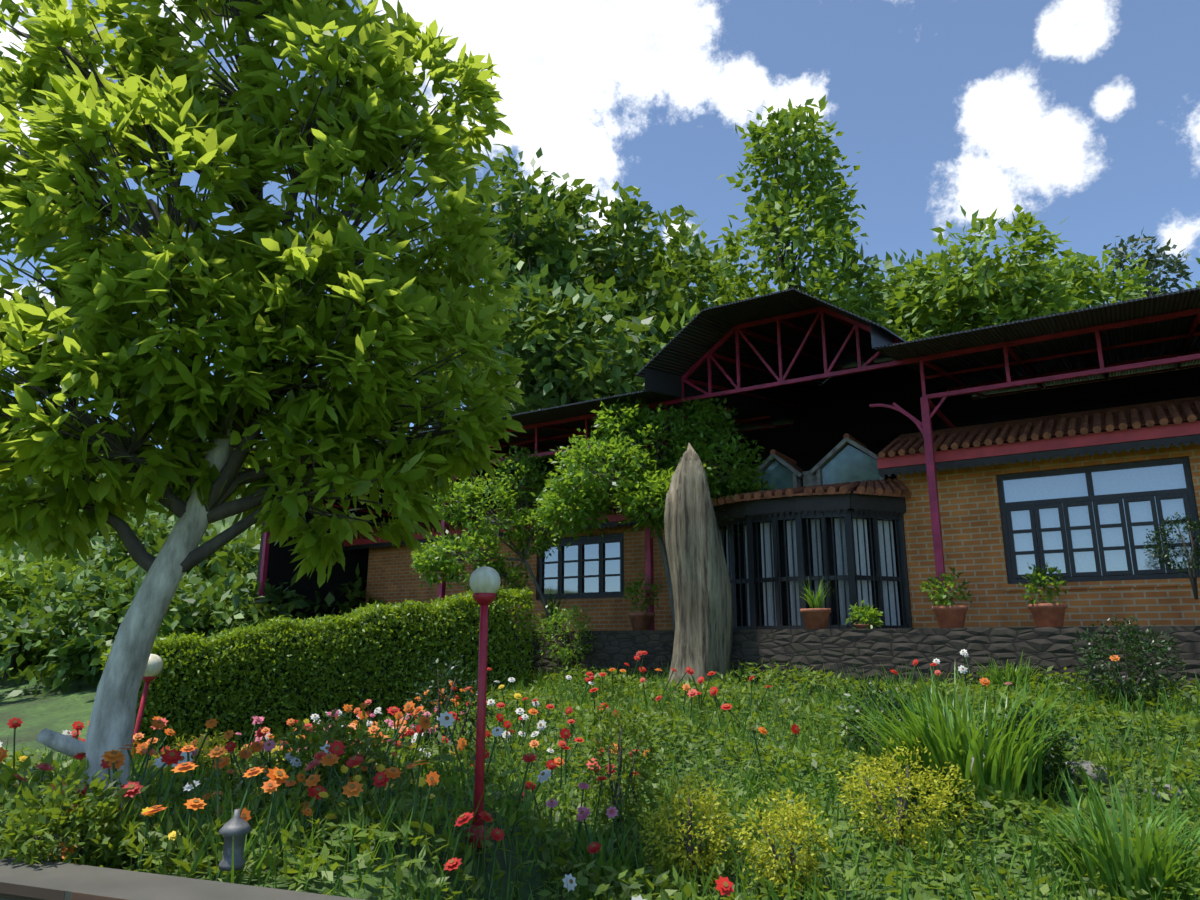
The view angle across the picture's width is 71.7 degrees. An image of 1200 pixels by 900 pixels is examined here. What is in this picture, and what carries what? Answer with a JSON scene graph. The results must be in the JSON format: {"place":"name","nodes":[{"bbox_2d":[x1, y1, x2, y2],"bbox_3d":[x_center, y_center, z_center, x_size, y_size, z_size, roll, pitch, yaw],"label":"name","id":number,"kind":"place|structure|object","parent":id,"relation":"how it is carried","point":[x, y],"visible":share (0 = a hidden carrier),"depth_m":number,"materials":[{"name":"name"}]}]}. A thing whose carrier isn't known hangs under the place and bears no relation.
{"place":"outdoors","nodes":[
{"label":"outdoors","id":0,"kind":"place"},
{"bbox_2d":[0,446,1199,899],"bbox_3d":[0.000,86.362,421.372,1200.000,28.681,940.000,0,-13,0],"label":"ground","id":1,"kind":"structure","parent":0,"point":[52,710],"depth_m":5.94,"materials":[{"name":"green plant"}]},
{"bbox_2d":[0,541,65,569],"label":"tree","id":2,"kind":"object","parent":1,"relation":"on","point":[15,547],"visible":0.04,"depth_m":25.44,"materials":[{"name":"green plant"}]},
{"bbox_2d":[0,548,101,677],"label":"shrub","id":3,"kind":"object","parent":1,"relation":"on","point":[23,580],"visible":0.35,"depth_m":21.16,"materials":[{"name":"green plant"}]},
{"bbox_2d":[0,455,128,496],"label":"tree","id":4,"kind":"object","parent":1,"relation":"on","point":[34,480],"visible":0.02,"depth_m":43.85,"materials":[{"name":"green plant"}]},
{"bbox_2d":[0,756,157,868],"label":"shrub","id":5,"kind":"object","parent":1,"relation":"on","point":[49,810],"visible":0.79,"depth_m":3.74,"materials":[{"name":"green plant"}]},
{"bbox_2d":[0,554,203,698],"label":"shrub","id":6,"kind":"object","parent":1,"relation":"on","point":[87,631],"visible":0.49,"depth_m":18.22,"materials":[{"name":"green plant"}]},
{"bbox_2d":[0,471,214,564],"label":"tree","id":7,"kind":"object","parent":1,"relation":"on","point":[149,514],"visible":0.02,"depth_m":32.34,"materials":[{"name":"green plant"}]},
{"bbox_2d":[132,654,162,758],"bbox_3d":[-5.031,3.116,9.030,0.352,1.747,0.263,0,-13,0],"label":"garden lamp","id":8,"kind":"object","parent":1,"relation":"on","point":[154,668],"visible":0.59,"depth_m":9.11,"materials":[{"name":"red metal"}]},
{"bbox_2d":[43,506,261,590],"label":"tree","id":9,"kind":"object","parent":1,"relation":"on","point":[150,541],"visible":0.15,"depth_m":26.43,"materials":[{"name":"green plant"}]},
{"bbox_2d":[0,856,364,899],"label":"curb","id":10,"kind":"structure","parent":1,"relation":"on","point":[44,880],"depth_m":3.25,"materials":[{"name":"concrete"}]},
{"bbox_2d":[152,729,244,781],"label":"shrub","id":11,"kind":"object","parent":1,"relation":"on","point":[205,745],"visible":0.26,"depth_m":5.79,"materials":[{"name":"green plant"}]},
{"bbox_2d":[115,563,316,638],"bbox_3d":[-8.452,4.220,18.575,4.112,3.237,5.224,0,-13,0],"label":"shrub","id":12,"kind":"object","parent":1,"relation":"on","point":[215,606],"visible":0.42,"depth_m":17.55,"materials":[{"name":"green plant"}]},
{"bbox_2d":[0,741,434,872],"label":"flowers","id":13,"kind":"object","parent":1,"relation":"on","point":[307,810],"visible":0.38,"depth_m":4.68,"materials":[{"name":"plant"}]},
{"bbox_2d":[0,747,438,877],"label":"plants","id":14,"kind":"object","parent":1,"relation":"on","point":[181,840],"visible":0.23,"depth_m":4.20,"materials":[{"name":"green plant"}]},
{"bbox_2d":[187,523,260,616],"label":"tree","id":15,"kind":"object","parent":1,"relation":"on","point":[250,535],"visible":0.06,"depth_m":27.92,"materials":[{"name":"green plant"}]},
{"bbox_2d":[218,809,251,870],"bbox_3d":[-1.552,1.650,3.525,0.140,0.230,0.133,0,-13,0],"label":"garden lantern","id":16,"kind":"object","parent":1,"relation":"on","point":[235,829],"visible":0.96,"depth_m":3.49,"materials":[{"name":"grey metal"}]},
{"bbox_2d":[211,524,261,556],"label":"tree","id":17,"kind":"object","parent":1,"relation":"on","point":[253,525],"depth_m":34.92,"materials":[{"name":"green plant"}]},
{"bbox_2d":[0,0,526,815],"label":"tree","id":18,"kind":"object","parent":1,"relation":"on","point":[260,286],"visible":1,"depth_m":5.08,"materials":[{"name":"green plant"}]},
{"bbox_2d":[97,584,535,760],"bbox_3d":[-3.675,3.131,11.431,5.639,2.739,1.370,7,-15,-28],"label":"hedge","id":19,"kind":"object","parent":1,"relation":"on","point":[277,673],"visible":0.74,"depth_m":10.96,"materials":[{"name":"green plant"}]},
{"bbox_2d":[248,564,384,616],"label":"shrub","id":20,"kind":"object","parent":1,"relation":"on","point":[350,595],"visible":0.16,"depth_m":20.86,"materials":[{"name":"green plant"}]},
{"bbox_2d":[257,708,411,800],"bbox_3d":[-1.778,2.116,5.596,1.049,0.720,0.915,0,-13,0],"label":"shrub","id":21,"kind":"object","parent":1,"relation":"on","point":[328,734],"visible":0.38,"depth_m":5.54,"materials":[{"name":"green plant"}]},
{"bbox_2d":[370,484,407,493],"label":"tree","id":22,"kind":"object","parent":1,"relation":"on","point":[384,488],"depth_m":38.82,"materials":[{"name":"green plant"}]},
{"bbox_2d":[364,263,502,439],"bbox_3d":[-6.210,0.231,31.041,7.036,14.436,8.909,-12,-17,41],"label":"tree","id":23,"kind":"object","parent":1,"relation":"on","point":[442,290],"visible":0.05,"depth_m":30.91,"materials":[{"name":"green plant"}]},
{"bbox_2d":[402,648,498,763],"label":"shrub","id":24,"kind":"object","parent":1,"relation":"on","point":[438,679],"visible":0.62,"depth_m":8.46,"materials":[{"name":"green plant"}]},
{"bbox_2d":[466,566,500,847],"bbox_3d":[-0.697,1.497,4.870,0.190,1.621,0.190,0,-13,0],"label":"garden lamp","id":25,"kind":"object","parent":1,"relation":"on","point":[484,582],"visible":0.95,"depth_m":4.89,"materials":[{"name":"red metal"}]},
{"bbox_2d":[436,144,630,412],"bbox_3d":[-2.054,-1.838,27.263,5.932,17.388,7.955,-4,-14,18],"label":"tree","id":26,"kind":"object","parent":1,"relation":"on","point":[562,228],"visible":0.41,"depth_m":26.85,"materials":[{"name":"green plant"}]},
{"bbox_2d":[442,256,664,505],"bbox_3d":[-0.672,0.453,22.257,7.436,10.808,7.162,0,-13,0],"label":"tree","id":27,"kind":"object","parent":1,"relation":"on","point":[558,371],"visible":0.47,"depth_m":21.39,"materials":[{"name":"green plant"}]},
{"bbox_2d":[532,602,596,683],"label":"shrub","id":28,"kind":"object","parent":1,"relation":"on","point":[560,654],"visible":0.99,"depth_m":12.57,"materials":[{"name":"green plant"}]},
{"bbox_2d":[0,649,1130,899],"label":"garden flowers","id":29,"kind":"object","parent":1,"relation":"on","point":[276,775],"visible":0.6,"depth_m":5.35,"materials":[{"name":"red plant"}]},
{"bbox_2d":[542,819,652,887],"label":"strap clump","id":30,"kind":"object","parent":1,"relation":"on","point":[610,850],"visible":0.54,"depth_m":5.50,"materials":[{"name":"green plant"}]},
{"bbox_2d":[0,657,1199,899],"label":"ground cover plants","id":31,"kind":"object","parent":1,"relation":"on","point":[374,833],"visible":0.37,"depth_m":5.70,"materials":[{"name":"green plant"}]},
{"bbox_2d":[490,172,726,410],"bbox_3d":[0.020,-2.017,31.772,10.225,17.502,10.495,0,-13,0],"label":"tree","id":32,"kind":"object","parent":1,"relation":"on","point":[660,299],"visible":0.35,"depth_m":30.88,"materials":[{"name":"green plant"}]},
{"bbox_2d":[573,678,671,839],"bbox_3d":[0.192,2.396,6.434,0.729,1.210,0.657,-8,-15,32],"label":"shrub","id":33,"kind":"object","parent":1,"relation":"on","point":[612,720],"visible":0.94,"depth_m":6.41,"materials":[{"name":"green plant"}]},
{"bbox_2d":[625,297,745,385],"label":"tree","id":34,"kind":"object","parent":1,"relation":"on","point":[665,324],"visible":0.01,"depth_m":25.14,"materials":[{"name":"green plant"}]},
{"bbox_2d":[631,770,745,889],"bbox_3d":[0.589,2.421,5.255,0.707,0.732,0.656,7,-15,-28],"label":"shrub","id":35,"kind":"object","parent":1,"relation":"on","point":[690,860],"visible":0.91,"depth_m":5.24,"materials":[{"name":"green plant"}]},
{"bbox_2d":[611,223,769,341],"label":"tree","id":36,"kind":"object","parent":1,"relation":"on","point":[714,266],"visible":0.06,"depth_m":36.19,"materials":[{"name":"green plant"}]},
{"bbox_2d":[664,443,733,694],"bbox_3d":[1.332,1.591,11.470,0.986,3.485,0.613,0,-13,0],"label":"stone","id":37,"kind":"object","parent":1,"relation":"on","point":[702,595],"visible":0.86,"depth_m":11.26,"materials":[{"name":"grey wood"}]},
{"bbox_2d":[730,788,834,898],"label":"shrub","id":38,"kind":"object","parent":1,"relation":"on","point":[791,836],"visible":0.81,"depth_m":4.94,"materials":[{"name":"yellow plant"}]},
{"bbox_2d":[701,94,892,318],"bbox_3d":[6.612,-3.832,28.206,6.508,18.742,6.555,0,-13,0],"label":"tree","id":39,"kind":"object","parent":1,"relation":"on","point":[774,210],"visible":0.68,"depth_m":28.56,"materials":[{"name":"green plant"}]},
{"bbox_2d":[778,235,908,339],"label":"tree","id":40,"kind":"object","parent":1,"relation":"on","point":[875,298],"visible":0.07,"depth_m":30.91,"materials":[{"name":"green plant"}]},
{"bbox_2d":[513,626,1199,694],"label":"stone wall","id":41,"kind":"structure","parent":1,"relation":"on","point":[868,651],"depth_m":10.24,"materials":[{"name":"stone"}]},
{"bbox_2d":[410,445,564,630],"bbox_3d":[-1.835,1.500,13.887,2.615,3.374,1.684,2,-13,-10],"label":"tree","id":42,"kind":"object","parent":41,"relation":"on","point":[450,566],"visible":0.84,"depth_m":13.77,"materials":[{"name":"green plant"}]},
{"bbox_2d":[534,582,572,630],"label":"plant","id":43,"kind":"object","parent":41,"relation":"on","point":[551,608],"visible":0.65,"depth_m":13.80,"materials":[{"name":"plant"}]},
{"bbox_2d":[622,573,662,630],"bbox_3d":[0.671,2.405,13.020,0.655,0.971,0.613,0,-13,0],"label":"pot","id":44,"kind":"object","parent":41,"relation":"on","point":[641,620],"visible":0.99,"depth_m":12.91,"materials":[{"name":"ceramic"}]},
{"bbox_2d":[530,396,775,629],"bbox_3d":[0.901,0.930,12.744,3.959,3.935,2.234,0,-13,0],"label":"tree","id":45,"kind":"object","parent":41,"relation":"on","point":[627,434],"visible":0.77,"depth_m":12.64,"materials":[{"name":"green plant"}]},
{"bbox_2d":[241,287,1199,629],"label":"roof structure","id":46,"kind":"object","parent":41,"relation":"on","point":[789,357],"visible":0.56,"depth_m":13.26,"materials":[{"name":"red"}]},
{"bbox_2d":[255,367,1199,625],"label":"house roof","id":47,"kind":"structure","parent":41,"relation":"on","point":[1118,392],"depth_m":17.48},
{"bbox_2d":[711,433,891,491],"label":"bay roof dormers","id":48,"kind":"object","parent":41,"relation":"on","point":[849,458],"visible":0.57,"depth_m":12.91,"materials":[{"name":"teal glass"}]},
{"bbox_2d":[796,578,831,628],"bbox_3d":[2.922,2.071,11.195,0.860,0.802,0.633,4,-14,-16],"label":"pot","id":49,"kind":"object","parent":41,"relation":"on","point":[816,617],"visible":0.98,"depth_m":11.01,"materials":[{"name":"ceramic"}]},
{"bbox_2d":[846,600,882,628],"bbox_3d":[3.423,2.151,10.738,0.487,0.440,0.507,0,-13,0],"label":"pot","id":50,"kind":"object","parent":41,"relation":"on","point":[867,613],"visible":0.94,"depth_m":10.65,"materials":[{"name":"ceramic"}]},
{"bbox_2d":[918,567,972,627],"bbox_3d":[4.413,1.908,10.584,0.649,0.843,0.616,-7,-15,29],"label":"pot","id":51,"kind":"object","parent":41,"relation":"on","point":[949,614],"visible":1,"depth_m":10.48,"materials":[{"name":"ceramic"}]},
{"bbox_2d":[1019,561,1067,626],"bbox_3d":[5.353,1.759,10.008,0.557,0.875,0.570,0,-13,0],"label":"pot","id":52,"kind":"object","parent":41,"relation":"on","point":[1049,614],"visible":0.99,"depth_m":9.90,"materials":[{"name":"ceramic"}]},
{"bbox_2d":[1143,512,1199,599],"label":"shrub","id":53,"kind":"object","parent":41,"relation":"on","point":[1192,564],"visible":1,"depth_m":9.15,"materials":[{"name":"green plant"}]},
{"bbox_2d":[830,677,916,759],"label":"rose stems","id":54,"kind":"object","parent":1,"relation":"on","point":[881,708],"visible":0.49,"depth_m":7.33,"materials":[{"name":"green plant"}]},
{"bbox_2d":[844,248,953,337],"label":"tree","id":55,"kind":"object","parent":1,"relation":"on","point":[891,311],"visible":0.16,"depth_m":40.55,"materials":[{"name":"green plant"}]},
{"bbox_2d":[834,736,978,857],"bbox_3d":[2.030,2.312,5.535,0.940,0.776,0.851,0,-13,0],"label":"shrub","id":56,"kind":"object","parent":1,"relation":"on","point":[901,812],"visible":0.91,"depth_m":5.48,"materials":[{"name":"yellow plant"}]},
{"bbox_2d":[796,654,1111,805],"bbox_3d":[2.661,2.122,6.511,2.534,1.023,2.423,7,-15,-29],"label":"daylily clump","id":57,"kind":"object","parent":1,"relation":"on","point":[938,735],"visible":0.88,"depth_m":6.01,"materials":[{"name":"green plant"}]},
{"bbox_2d":[878,204,1101,340],"bbox_3d":[16.145,-3.810,35.959,8.360,12.337,10.734,0,-13,0],"label":"tree","id":58,"kind":"object","parent":1,"relation":"on","point":[978,294],"visible":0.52,"depth_m":34.47,"materials":[{"name":"green plant"}]},
{"bbox_2d":[972,651,1040,690],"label":"strap clump","id":59,"kind":"object","parent":1,"relation":"on","point":[998,674],"visible":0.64,"depth_m":9.16,"materials":[{"name":"green plant"}]},
{"bbox_2d":[967,701,1086,797],"bbox_3d":[3.241,2.311,6.331,0.798,0.784,0.821,0,-13,0],"label":"clump","id":60,"kind":"object","parent":1,"relation":"on","point":[1059,757],"visible":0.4,"depth_m":6.22,"materials":[{"name":"green plant"}]},
{"bbox_2d":[971,753,1185,801],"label":"garden rocks","id":61,"kind":"object","parent":1,"relation":"on","point":[1089,768],"visible":0.16,"depth_m":6.30,"materials":[{"name":"grey stone"}]},
{"bbox_2d":[1010,247,1161,318],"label":"tree","id":62,"kind":"object","parent":1,"relation":"on","point":[1081,277],"visible":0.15,"depth_m":38.75,"materials":[{"name":"green plant"}]},
{"bbox_2d":[986,769,1199,899],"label":"strap clump","id":63,"kind":"object","parent":1,"relation":"on","point":[1143,862],"visible":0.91,"depth_m":4.60,"materials":[{"name":"green plant"}]},
{"bbox_2d":[1068,615,1189,709],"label":"shrub","id":64,"kind":"object","parent":1,"relation":"on","point":[1148,645],"visible":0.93,"depth_m":8.40,"materials":[{"name":"green plant"}]},
{"bbox_2d":[1098,228,1192,304],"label":"tree","id":65,"kind":"object","parent":1,"relation":"on","point":[1153,262],"visible":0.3,"depth_m":59.10,"materials":[{"name":"green plant"}]},
{"bbox_2d":[1184,257,1199,288],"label":"tree","id":66,"kind":"object","parent":1,"relation":"on","point":[1198,282],"visible":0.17,"depth_m":46.53,"materials":[{"name":"green plant"}]},
{"bbox_2d":[0,0,1199,448],"label":"sky","id":67,"kind":"structure","parent":0,"point":[1086,113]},
{"bbox_2d":[366,442,1199,631],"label":"house walls","id":68,"kind":"structure","parent":0,"point":[971,529],"depth_m":11.55,"materials":[{"name":"brown brick"}]},
{"bbox_2d":[344,396,1199,550],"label":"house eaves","id":69,"kind":"object","parent":68,"relation":"attached to","point":[1163,414],"visible":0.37,"depth_m":11.17,"materials":[{"name":"red wood"}]},
{"bbox_2d":[712,477,911,629],"bbox_3d":[2.756,1.577,12.363,3.556,2.249,1.310,-8,-15,32],"label":"bay window","id":70,"kind":"structure","parent":68,"relation":"attached to","point":[815,534],"depth_m":11.89,"materials":[{"name":"black glass"}]},
{"bbox_2d":[537,457,1199,599],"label":"house windows","id":71,"kind":"structure","parent":68,"relation":"in","point":[1085,524],"depth_m":10.96,"materials":[{"name":"blue glass"}]}
]}

